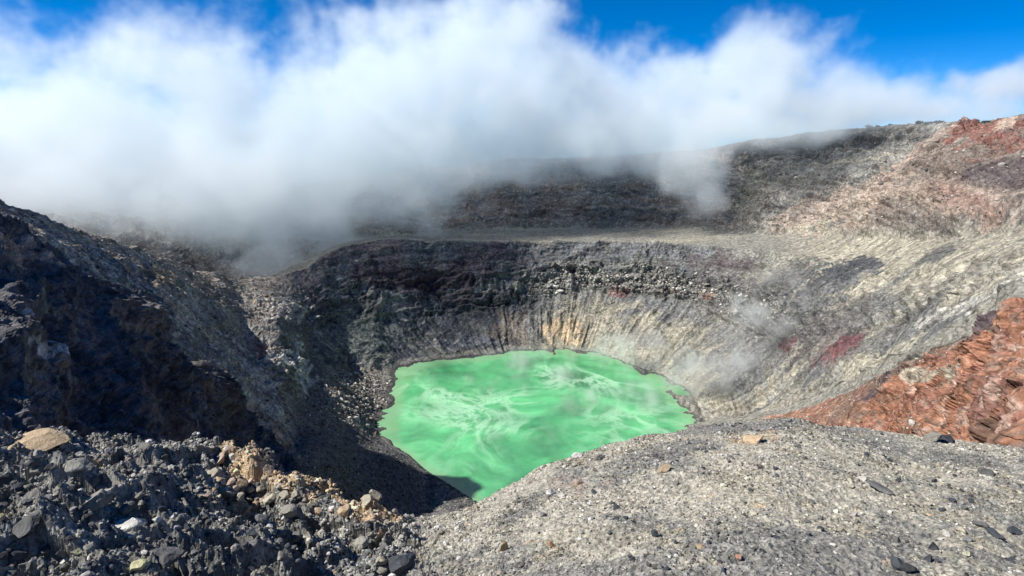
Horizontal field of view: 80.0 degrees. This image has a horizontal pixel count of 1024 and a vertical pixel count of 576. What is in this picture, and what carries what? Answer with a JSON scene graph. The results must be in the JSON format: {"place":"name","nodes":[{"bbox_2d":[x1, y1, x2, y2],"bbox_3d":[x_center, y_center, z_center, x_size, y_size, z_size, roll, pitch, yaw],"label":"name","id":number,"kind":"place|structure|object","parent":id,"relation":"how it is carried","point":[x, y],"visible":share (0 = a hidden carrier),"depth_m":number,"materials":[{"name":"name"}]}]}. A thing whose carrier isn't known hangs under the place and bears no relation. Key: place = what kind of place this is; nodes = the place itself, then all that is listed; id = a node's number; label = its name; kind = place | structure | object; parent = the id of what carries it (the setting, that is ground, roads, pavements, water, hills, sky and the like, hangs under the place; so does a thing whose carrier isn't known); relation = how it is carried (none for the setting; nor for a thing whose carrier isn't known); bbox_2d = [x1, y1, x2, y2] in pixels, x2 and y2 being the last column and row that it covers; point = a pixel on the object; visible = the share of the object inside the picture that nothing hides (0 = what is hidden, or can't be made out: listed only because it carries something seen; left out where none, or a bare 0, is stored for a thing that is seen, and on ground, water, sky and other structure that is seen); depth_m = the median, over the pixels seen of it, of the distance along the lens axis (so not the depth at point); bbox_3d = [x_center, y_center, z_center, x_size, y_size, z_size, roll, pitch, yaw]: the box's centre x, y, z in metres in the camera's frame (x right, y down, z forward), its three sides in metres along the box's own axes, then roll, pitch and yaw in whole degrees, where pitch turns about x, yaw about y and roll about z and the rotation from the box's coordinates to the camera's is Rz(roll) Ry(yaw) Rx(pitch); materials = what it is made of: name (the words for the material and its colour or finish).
{"place":"outdoors","nodes":[
{"label":"outdoors","id":0,"kind":"place"},
{"bbox_2d":[0,212,303,473],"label":"dark spur hill","id":1,"kind":"structure","parent":0,"point":[83,355],"depth_m":146.34,"materials":[{"name":"stone"}]},
{"bbox_2d":[0,199,326,395],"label":"crater terrain","id":2,"kind":"structure","parent":0,"point":[307,354],"depth_m":412.89,"materials":[{"name":"stone"}]},
{"bbox_2d":[0,201,312,434],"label":"slope rubble","id":3,"kind":"object","parent":2,"relation":"on","point":[20,213],"visible":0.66,"depth_m":338.72,"materials":[{"name":"stone"}]},
{"bbox_2d":[29,228,495,514],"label":"lake shore","id":4,"kind":"structure","parent":0,"point":[196,346],"depth_m":339.84,"materials":[{"name":"stone"}]},
{"bbox_2d":[288,401,474,514],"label":"scree rubble","id":5,"kind":"object","parent":4,"relation":"on","point":[313,469],"visible":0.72,"depth_m":334.44,"materials":[{"name":"stone"}]},
{"bbox_2d":[0,417,1023,575],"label":"ground","id":6,"kind":"structure","parent":0,"point":[33,543],"depth_m":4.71,"materials":[{"name":"gravel"}]},
{"bbox_2d":[0,502,8,510],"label":"stone","id":7,"kind":"object","parent":6,"relation":"on","point":[3,505],"visible":1,"depth_m":4.43,"materials":[{"name":"stone"}]},
{"bbox_2d":[0,551,10,559],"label":"stone","id":8,"kind":"object","parent":6,"relation":"on","point":[4,555],"visible":1,"depth_m":3.69,"materials":[{"name":"stone"}]},
{"bbox_2d":[8,549,28,562],"bbox_3d":[-3.047,1.641,3.752,0.112,0.082,0.073,-14,20,-43],"label":"stone","id":9,"kind":"object","parent":6,"relation":"on","point":[19,555],"visible":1,"depth_m":3.73,"materials":[{"name":"stone"}]},
{"bbox_2d":[12,482,25,491],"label":"stone","id":10,"kind":"object","parent":6,"relation":"on","point":[18,487],"visible":0.97,"depth_m":4.64,"materials":[{"name":"stone"}]},
{"bbox_2d":[12,510,41,537],"bbox_3d":[-3.073,1.493,3.854,0.192,0.111,0.200,0,14,0],"label":"rock","id":11,"kind":"object","parent":6,"relation":"on","point":[25,525],"visible":0.94,"depth_m":3.81,"materials":[{"name":"stone"}]},
{"bbox_2d":[24,460,32,466],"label":"stone","id":12,"kind":"object","parent":6,"relation":"on","point":[28,463],"visible":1,"depth_m":5.46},
{"bbox_2d":[26,562,32,571],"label":"stone","id":13,"kind":"object","parent":6,"relation":"on","point":[29,566],"visible":1,"depth_m":3.68,"materials":[{"name":"stone"}]},
{"bbox_2d":[29,467,43,473],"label":"stone","id":14,"kind":"object","parent":6,"relation":"on","point":[37,470],"visible":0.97,"depth_m":5.48,"materials":[{"name":"stone"}]},
{"bbox_2d":[7,428,69,452],"bbox_3d":[-5.420,1.740,6.967,0.633,0.120,0.540,0,14,0],"label":"rock","id":15,"kind":"object","parent":6,"relation":"on","point":[44,439],"visible":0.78,"depth_m":6.94,"materials":[{"name":"stone"}]},
{"bbox_2d":[33,449,43,457],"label":"stone","id":16,"kind":"object","parent":6,"relation":"on","point":[37,453],"visible":1,"depth_m":5.47,"materials":[{"name":"stone"}]},
{"bbox_2d":[37,547,49,554],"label":"stone","id":17,"kind":"object","parent":6,"relation":"on","point":[40,552],"visible":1,"depth_m":3.85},
{"bbox_2d":[41,544,50,550],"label":"stone","id":18,"kind":"object","parent":6,"relation":"on","point":[47,547],"visible":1,"depth_m":3.86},
{"bbox_2d":[44,462,53,470],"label":"stone","id":19,"kind":"object","parent":6,"relation":"on","point":[48,466],"visible":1,"depth_m":4.68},
{"bbox_2d":[58,563,69,572],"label":"stone","id":20,"kind":"object","parent":6,"relation":"on","point":[64,567],"visible":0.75,"depth_m":3.80,"materials":[{"name":"stone"}]},
{"bbox_2d":[67,485,75,490],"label":"stone","id":21,"kind":"object","parent":6,"relation":"on","point":[71,488],"visible":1,"depth_m":4.34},
{"bbox_2d":[65,535,78,541],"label":"stone","id":22,"kind":"object","parent":6,"relation":"on","point":[69,538],"visible":1,"depth_m":3.83,"materials":[{"name":"stone"}]},
{"bbox_2d":[70,548,80,554],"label":"rock","id":23,"kind":"object","parent":6,"relation":"on","point":[76,551],"visible":1,"depth_m":3.83,"materials":[{"name":"stone"}]},
{"bbox_2d":[64,458,94,472],"bbox_3d":[-3.351,1.369,4.717,0.155,0.084,0.198,12,18,38],"label":"rock","id":24,"kind":"object","parent":6,"relation":"on","point":[78,464],"visible":1,"depth_m":4.68,"materials":[{"name":"stone"}]},
{"bbox_2d":[83,544,94,551],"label":"stone","id":25,"kind":"object","parent":6,"relation":"on","point":[88,547],"visible":1,"depth_m":3.83,"materials":[{"name":"stone"}]},
{"bbox_2d":[82,489,112,510],"bbox_3d":[-3.030,1.539,4.434,0.205,0.132,0.156,-3,15,-10],"label":"rock","id":26,"kind":"object","parent":6,"relation":"on","point":[100,498],"visible":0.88,"depth_m":4.40,"materials":[{"name":"stone"}]},
{"bbox_2d":[96,484,108,489],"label":"stone","id":27,"kind":"object","parent":6,"relation":"on","point":[101,486],"visible":0.8,"depth_m":4.75,"materials":[{"name":"stone"}]},
{"bbox_2d":[106,555,113,561],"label":"stone","id":28,"kind":"object","parent":6,"relation":"on","point":[109,558],"visible":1,"depth_m":3.68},
{"bbox_2d":[118,501,135,514],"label":"stone","id":29,"kind":"object","parent":6,"relation":"on","point":[127,507],"visible":1,"depth_m":4.54,"materials":[{"name":"stone"}]},
{"bbox_2d":[114,517,147,532],"bbox_3d":[-2.815,1.751,4.487,0.216,0.132,0.190,0,14,0],"label":"rock","id":30,"kind":"object","parent":6,"relation":"on","point":[126,525],"visible":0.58,"depth_m":4.45,"materials":[{"name":"stone"}]},
{"bbox_2d":[135,491,144,498],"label":"stone","id":31,"kind":"object","parent":6,"relation":"on","point":[139,495],"visible":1,"depth_m":4.65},
{"bbox_2d":[130,559,150,570],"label":"rock","id":32,"kind":"object","parent":6,"relation":"on","point":[139,564],"visible":1,"depth_m":3.71,"materials":[{"name":"stone"}]},
{"bbox_2d":[143,494,150,499],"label":"stone","id":33,"kind":"object","parent":6,"relation":"on","point":[146,496],"visible":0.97,"depth_m":4.70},
{"bbox_2d":[158,506,167,512],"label":"stone","id":34,"kind":"object","parent":6,"relation":"on","point":[162,508],"visible":0.96,"depth_m":4.61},
{"bbox_2d":[145,547,184,569],"bbox_3d":[-2.187,1.704,3.856,0.207,0.140,0.164,0,14,0],"label":"rock","id":35,"kind":"object","parent":6,"relation":"on","point":[166,557],"visible":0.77,"depth_m":3.82,"materials":[{"name":"stone"}]},
{"bbox_2d":[184,523,191,530],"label":"stone","id":36,"kind":"object","parent":6,"relation":"on","point":[187,526],"visible":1,"depth_m":4.26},
{"bbox_2d":[197,489,212,498],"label":"stone","id":37,"kind":"object","parent":6,"relation":"on","point":[206,493],"visible":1,"depth_m":5.49,"materials":[{"name":"stone"}]},
{"bbox_2d":[205,530,213,536],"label":"stone","id":38,"kind":"object","parent":6,"relation":"on","point":[210,533],"visible":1,"depth_m":4.35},
{"bbox_2d":[207,467,221,477],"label":"stone","id":39,"kind":"object","parent":6,"relation":"on","point":[214,471],"visible":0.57,"depth_m":7.29,"materials":[{"name":"stone"}]},
{"bbox_2d":[215,452,224,464],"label":"rock","id":40,"kind":"object","parent":6,"relation":"on","point":[220,460],"visible":0.89,"depth_m":7.98,"materials":[{"name":"stone"}]},
{"bbox_2d":[216,476,224,483],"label":"stone","id":41,"kind":"object","parent":6,"relation":"on","point":[219,479],"visible":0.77,"depth_m":6.99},
{"bbox_2d":[0,430,445,575],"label":"rubble","id":42,"kind":"object","parent":6,"relation":"on","point":[382,570],"visible":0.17,"depth_m":6.03,"materials":[{"name":"stone"}]},
{"bbox_2d":[55,550,66,557],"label":"stone","id":43,"kind":"object","parent":42,"relation":"on","point":[61,553],"visible":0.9,"depth_m":3.83,"materials":[{"name":"stone"}]},
{"bbox_2d":[353,536,368,549],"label":"rock","id":44,"kind":"object","parent":42,"relation":"on","point":[360,542],"visible":0.99,"depth_m":5.04,"materials":[{"name":"stone"}]},
{"bbox_2d":[375,554,387,564],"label":"rock","id":45,"kind":"object","parent":42,"relation":"on","point":[381,560],"visible":1,"depth_m":4.19,"materials":[{"name":"stone"}]},
{"bbox_2d":[218,487,228,494],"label":"stone","id":46,"kind":"object","parent":6,"relation":"on","point":[223,489],"visible":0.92,"depth_m":6.80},
{"bbox_2d":[221,490,234,496],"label":"stone","id":47,"kind":"object","parent":6,"relation":"on","point":[229,493],"visible":0.99,"depth_m":6.79,"materials":[{"name":"stone"}]},
{"bbox_2d":[227,477,236,486],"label":"stone","id":48,"kind":"object","parent":6,"relation":"on","point":[232,481],"visible":0.91,"depth_m":7.15,"materials":[{"name":"stone"}]},
{"bbox_2d":[228,453,235,461],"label":"rock","id":49,"kind":"object","parent":6,"relation":"on","point":[231,457],"visible":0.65,"depth_m":8.06,"materials":[{"name":"stone"}]},
{"bbox_2d":[232,485,239,490],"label":"stone","id":50,"kind":"object","parent":6,"relation":"on","point":[235,487],"visible":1,"depth_m":6.90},
{"bbox_2d":[236,492,244,501],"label":"stone","id":51,"kind":"object","parent":6,"relation":"on","point":[239,496],"visible":1,"depth_m":6.85,"materials":[{"name":"stone"}]},
{"bbox_2d":[235,478,247,487],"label":"stone","id":52,"kind":"object","parent":6,"relation":"on","point":[240,482],"visible":0.93,"depth_m":7.18,"materials":[{"name":"stone"}]},
{"bbox_2d":[243,505,251,512],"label":"stone","id":53,"kind":"object","parent":6,"relation":"on","point":[246,509],"visible":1,"depth_m":6.89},
{"bbox_2d":[247,486,254,492],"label":"stone","id":54,"kind":"object","parent":6,"relation":"on","point":[251,489],"visible":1,"depth_m":7.24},
{"bbox_2d":[247,566,255,571],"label":"stone","id":55,"kind":"object","parent":6,"relation":"on","point":[251,569],"visible":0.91,"depth_m":4.13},
{"bbox_2d":[246,527,257,535],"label":"stone","id":56,"kind":"object","parent":6,"relation":"on","point":[251,532],"visible":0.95,"depth_m":4.42,"materials":[{"name":"stone"}]},
{"bbox_2d":[249,539,258,547],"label":"stone","id":57,"kind":"object","parent":6,"relation":"on","point":[254,544],"visible":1,"depth_m":4.18,"materials":[{"name":"stone"}]},
{"bbox_2d":[251,502,258,510],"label":"stone","id":58,"kind":"object","parent":6,"relation":"on","point":[255,505],"visible":0.81,"depth_m":7.08,"materials":[{"name":"stone"}]},
{"bbox_2d":[256,483,264,491],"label":"stone","id":59,"kind":"object","parent":6,"relation":"on","point":[261,487],"visible":1,"depth_m":7.25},
{"bbox_2d":[255,514,270,522],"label":"stone","id":60,"kind":"object","parent":6,"relation":"on","point":[261,518],"visible":1,"depth_m":4.68,"materials":[{"name":"stone"}]},
{"bbox_2d":[260,565,267,570],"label":"stone","id":61,"kind":"object","parent":6,"relation":"on","point":[263,567],"visible":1,"depth_m":4.08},
{"bbox_2d":[263,465,273,475],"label":"rock","id":62,"kind":"object","parent":6,"relation":"on","point":[268,469],"visible":0.99,"depth_m":7.71,"materials":[{"name":"stone"}]},
{"bbox_2d":[263,494,275,504],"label":"stone","id":63,"kind":"object","parent":6,"relation":"on","point":[269,499],"visible":0.96,"depth_m":7.10,"materials":[{"name":"stone"}]},
{"bbox_2d":[275,538,282,545],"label":"stone","id":64,"kind":"object","parent":6,"relation":"on","point":[279,541],"visible":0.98,"depth_m":4.37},
{"bbox_2d":[277,551,285,559],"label":"rock","id":65,"kind":"object","parent":6,"relation":"on","point":[281,554],"visible":1,"depth_m":4.13,"materials":[{"name":"stone"}]},
{"bbox_2d":[278,490,289,498],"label":"stone","id":66,"kind":"object","parent":6,"relation":"on","point":[284,494],"visible":1,"depth_m":7.06,"materials":[{"name":"stone"}]},
{"bbox_2d":[280,504,297,517],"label":"rock","id":67,"kind":"object","parent":6,"relation":"on","point":[289,510],"visible":1,"depth_m":5.56,"materials":[{"name":"stone"}]},
{"bbox_2d":[292,531,301,538],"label":"stone","id":68,"kind":"object","parent":6,"relation":"on","point":[296,535],"visible":1,"depth_m":4.83,"materials":[{"name":"stone"}]},
{"bbox_2d":[305,505,313,510],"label":"stone","id":69,"kind":"object","parent":6,"relation":"on","point":[309,508],"visible":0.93,"depth_m":6.12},
{"bbox_2d":[314,507,323,515],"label":"stone","id":70,"kind":"object","parent":6,"relation":"on","point":[318,511],"visible":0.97,"depth_m":5.63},
{"bbox_2d":[337,504,350,516],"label":"stone","id":71,"kind":"object","parent":6,"relation":"on","point":[342,511],"visible":1,"depth_m":5.97,"materials":[{"name":"stone"}]},
{"bbox_2d":[362,494,372,505],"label":"rock","id":72,"kind":"object","parent":6,"relation":"on","point":[367,499],"visible":1,"depth_m":6.28,"materials":[{"name":"stone"}]},
{"bbox_2d":[369,489,381,501],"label":"rock","id":73,"kind":"object","parent":6,"relation":"on","point":[377,495],"visible":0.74,"depth_m":6.49,"materials":[{"name":"stone"}]},
{"bbox_2d":[388,553,413,574],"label":"rock","id":74,"kind":"object","parent":6,"relation":"on","point":[400,564],"visible":0.98,"depth_m":4.17,"materials":[{"name":"stone"}]},
{"bbox_2d":[499,541,508,551],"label":"rock","id":75,"kind":"object","parent":6,"relation":"on","point":[503,546],"visible":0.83,"depth_m":4.46,"materials":[{"name":"stone"}]},
{"bbox_2d":[546,489,554,494],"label":"rock","id":76,"kind":"object","parent":6,"relation":"on","point":[550,491],"visible":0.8,"depth_m":5.83,"materials":[{"name":"stone"}]},
{"bbox_2d":[547,541,555,547],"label":"rock","id":77,"kind":"object","parent":6,"relation":"on","point":[550,544],"visible":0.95,"depth_m":4.18,"materials":[{"name":"stone"}]},
{"bbox_2d":[571,452,581,456],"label":"rock","id":78,"kind":"object","parent":6,"relation":"on","point":[575,454],"visible":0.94,"depth_m":7.46,"materials":[{"name":"stone"}]},
{"bbox_2d":[574,479,582,486],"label":"rock","id":79,"kind":"object","parent":6,"relation":"on","point":[577,482],"visible":0.83,"depth_m":6.00,"materials":[{"name":"stone"}]},
{"bbox_2d":[593,454,604,459],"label":"rock","id":80,"kind":"object","parent":6,"relation":"on","point":[598,456],"visible":0.94,"depth_m":7.14,"materials":[{"name":"stone"}]},
{"bbox_2d":[651,529,658,536],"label":"rock","id":81,"kind":"object","parent":6,"relation":"on","point":[654,532],"visible":1,"depth_m":3.94,"materials":[{"name":"stone"}]},
{"bbox_2d":[657,463,670,472],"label":"rock","id":82,"kind":"object","parent":6,"relation":"on","point":[664,468],"visible":1,"depth_m":5.75,"materials":[{"name":"stone"}]},
{"bbox_2d":[743,435,763,443],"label":"rock","id":83,"kind":"object","parent":6,"relation":"on","point":[754,439],"visible":0.9,"depth_m":6.92,"materials":[{"name":"stone"}]},
{"bbox_2d":[750,509,758,515],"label":"stone","id":84,"kind":"object","parent":6,"relation":"on","point":[754,512],"visible":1,"depth_m":4.32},
{"bbox_2d":[856,475,866,480],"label":"stone","id":85,"kind":"object","parent":6,"relation":"on","point":[863,478],"visible":0.69,"depth_m":5.53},
{"bbox_2d":[866,480,893,494],"bbox_3d":[3.087,1.681,5.130,0.214,0.070,0.103,10,17,33],"label":"rock","id":86,"kind":"object","parent":6,"relation":"on","point":[880,487],"visible":1,"depth_m":5.11,"materials":[{"name":"stone"}]},
{"bbox_2d":[890,556,903,570],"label":"rock","id":87,"kind":"object","parent":6,"relation":"on","point":[896,563],"visible":0.95,"depth_m":3.53,"materials":[{"name":"stone"}]},
{"bbox_2d":[902,562,916,571],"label":"rock","id":88,"kind":"object","parent":6,"relation":"on","point":[907,567],"visible":0.94,"depth_m":3.49,"materials":[{"name":"stone"}]},
{"bbox_2d":[923,555,932,561],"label":"rock","id":89,"kind":"object","parent":6,"relation":"on","point":[928,558],"visible":1,"depth_m":3.69,"materials":[{"name":"stone"}]},
{"bbox_2d":[923,477,936,482],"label":"rock","id":90,"kind":"object","parent":6,"relation":"on","point":[931,479],"visible":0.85,"depth_m":5.90,"materials":[{"name":"stone"}]},
{"bbox_2d":[923,432,942,440],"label":"rock","id":91,"kind":"object","parent":6,"relation":"on","point":[933,436],"visible":0.83,"depth_m":8.44,"materials":[{"name":"stone"}]},
{"bbox_2d":[928,542,938,549],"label":"rock","id":92,"kind":"object","parent":6,"relation":"on","point":[933,546],"visible":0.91,"depth_m":3.95,"materials":[{"name":"stone"}]},
{"bbox_2d":[937,435,952,442],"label":"rock","id":93,"kind":"object","parent":6,"relation":"on","point":[946,438],"visible":0.59,"depth_m":8.56,"materials":[{"name":"stone"}]},
{"bbox_2d":[942,530,951,536],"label":"stone","id":94,"kind":"object","parent":6,"relation":"on","point":[945,533],"visible":0.92,"depth_m":4.24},
{"bbox_2d":[956,526,966,532],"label":"stone","id":95,"kind":"object","parent":6,"relation":"on","point":[960,529],"visible":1,"depth_m":4.37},
{"bbox_2d":[962,536,972,541],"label":"stone","id":96,"kind":"object","parent":6,"relation":"on","point":[968,539],"visible":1,"depth_m":4.15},
{"bbox_2d":[971,521,988,527],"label":"rock","id":97,"kind":"object","parent":6,"relation":"on","point":[981,524],"visible":0.98,"depth_m":4.58,"materials":[{"name":"stone"}]},
{"bbox_2d":[978,467,993,475],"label":"rock","id":98,"kind":"object","parent":6,"relation":"on","point":[981,470],"visible":0.83,"depth_m":6.45,"materials":[{"name":"stone"}]},
{"bbox_2d":[986,527,1005,540],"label":"rock","id":99,"kind":"object","parent":6,"relation":"on","point":[994,533],"visible":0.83,"depth_m":4.35,"materials":[{"name":"stone"}]},
{"bbox_2d":[1006,526,1022,534],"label":"rock","id":100,"kind":"object","parent":6,"relation":"on","point":[1013,530],"visible":0.89,"depth_m":4.55,"materials":[{"name":"stone"}]},
{"bbox_2d":[0,114,1023,277],"bbox_3d":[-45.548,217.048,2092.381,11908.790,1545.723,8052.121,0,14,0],"label":"rim mountain","id":101,"kind":"structure","parent":0,"point":[253,233],"depth_m":683.87,"materials":[{"name":"stone"}]},
{"bbox_2d":[713,119,1023,231],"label":"rubble","id":102,"kind":"object","parent":101,"relation":"on","point":[931,175],"visible":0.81,"depth_m":491.49,"materials":[{"name":"stone"}]},
{"bbox_2d":[0,0,1023,200],"label":"sky","id":103,"kind":"structure","parent":0,"point":[162,100],"materials":[{"name":"white"}]},
{"bbox_2d":[377,349,695,501],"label":"lake","id":104,"kind":"structure","parent":0,"point":[477,429],"depth_m":449.80,"materials":[{"name":"liquid"}]},
{"bbox_2d":[67,224,1023,280],"bbox_3d":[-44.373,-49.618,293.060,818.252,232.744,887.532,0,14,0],"label":"terrace land","id":105,"kind":"structure","parent":0,"point":[882,255],"depth_m":567.15,"materials":[{"name":"stone"}]},
{"bbox_2d":[317,239,1023,516],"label":"crater terrain","id":106,"kind":"structure","parent":0,"point":[390,303],"depth_m":546.60,"materials":[{"name":"stone"}]},
{"bbox_2d":[286,366,392,442],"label":"beach rubble","id":107,"kind":"object","parent":106,"relation":"on","point":[353,395],"visible":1,"depth_m":446.06,"materials":[{"name":"stone"}]},
{"bbox_2d":[518,260,794,337],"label":"cliff rubble","id":108,"kind":"object","parent":106,"relation":"on","point":[735,310],"visible":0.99,"depth_m":593.73,"materials":[{"name":"stone"}]},
{"bbox_2d":[721,297,1023,447],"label":"red spur hill","id":109,"kind":"structure","parent":0,"point":[1003,424],"depth_m":160.27,"materials":[{"name":"stone"}]},
{"bbox_2d":[764,306,1023,433],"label":"red slope rubble","id":110,"kind":"object","parent":109,"relation":"on","point":[911,422],"visible":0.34,"depth_m":187.38,"materials":[{"name":"stone"}]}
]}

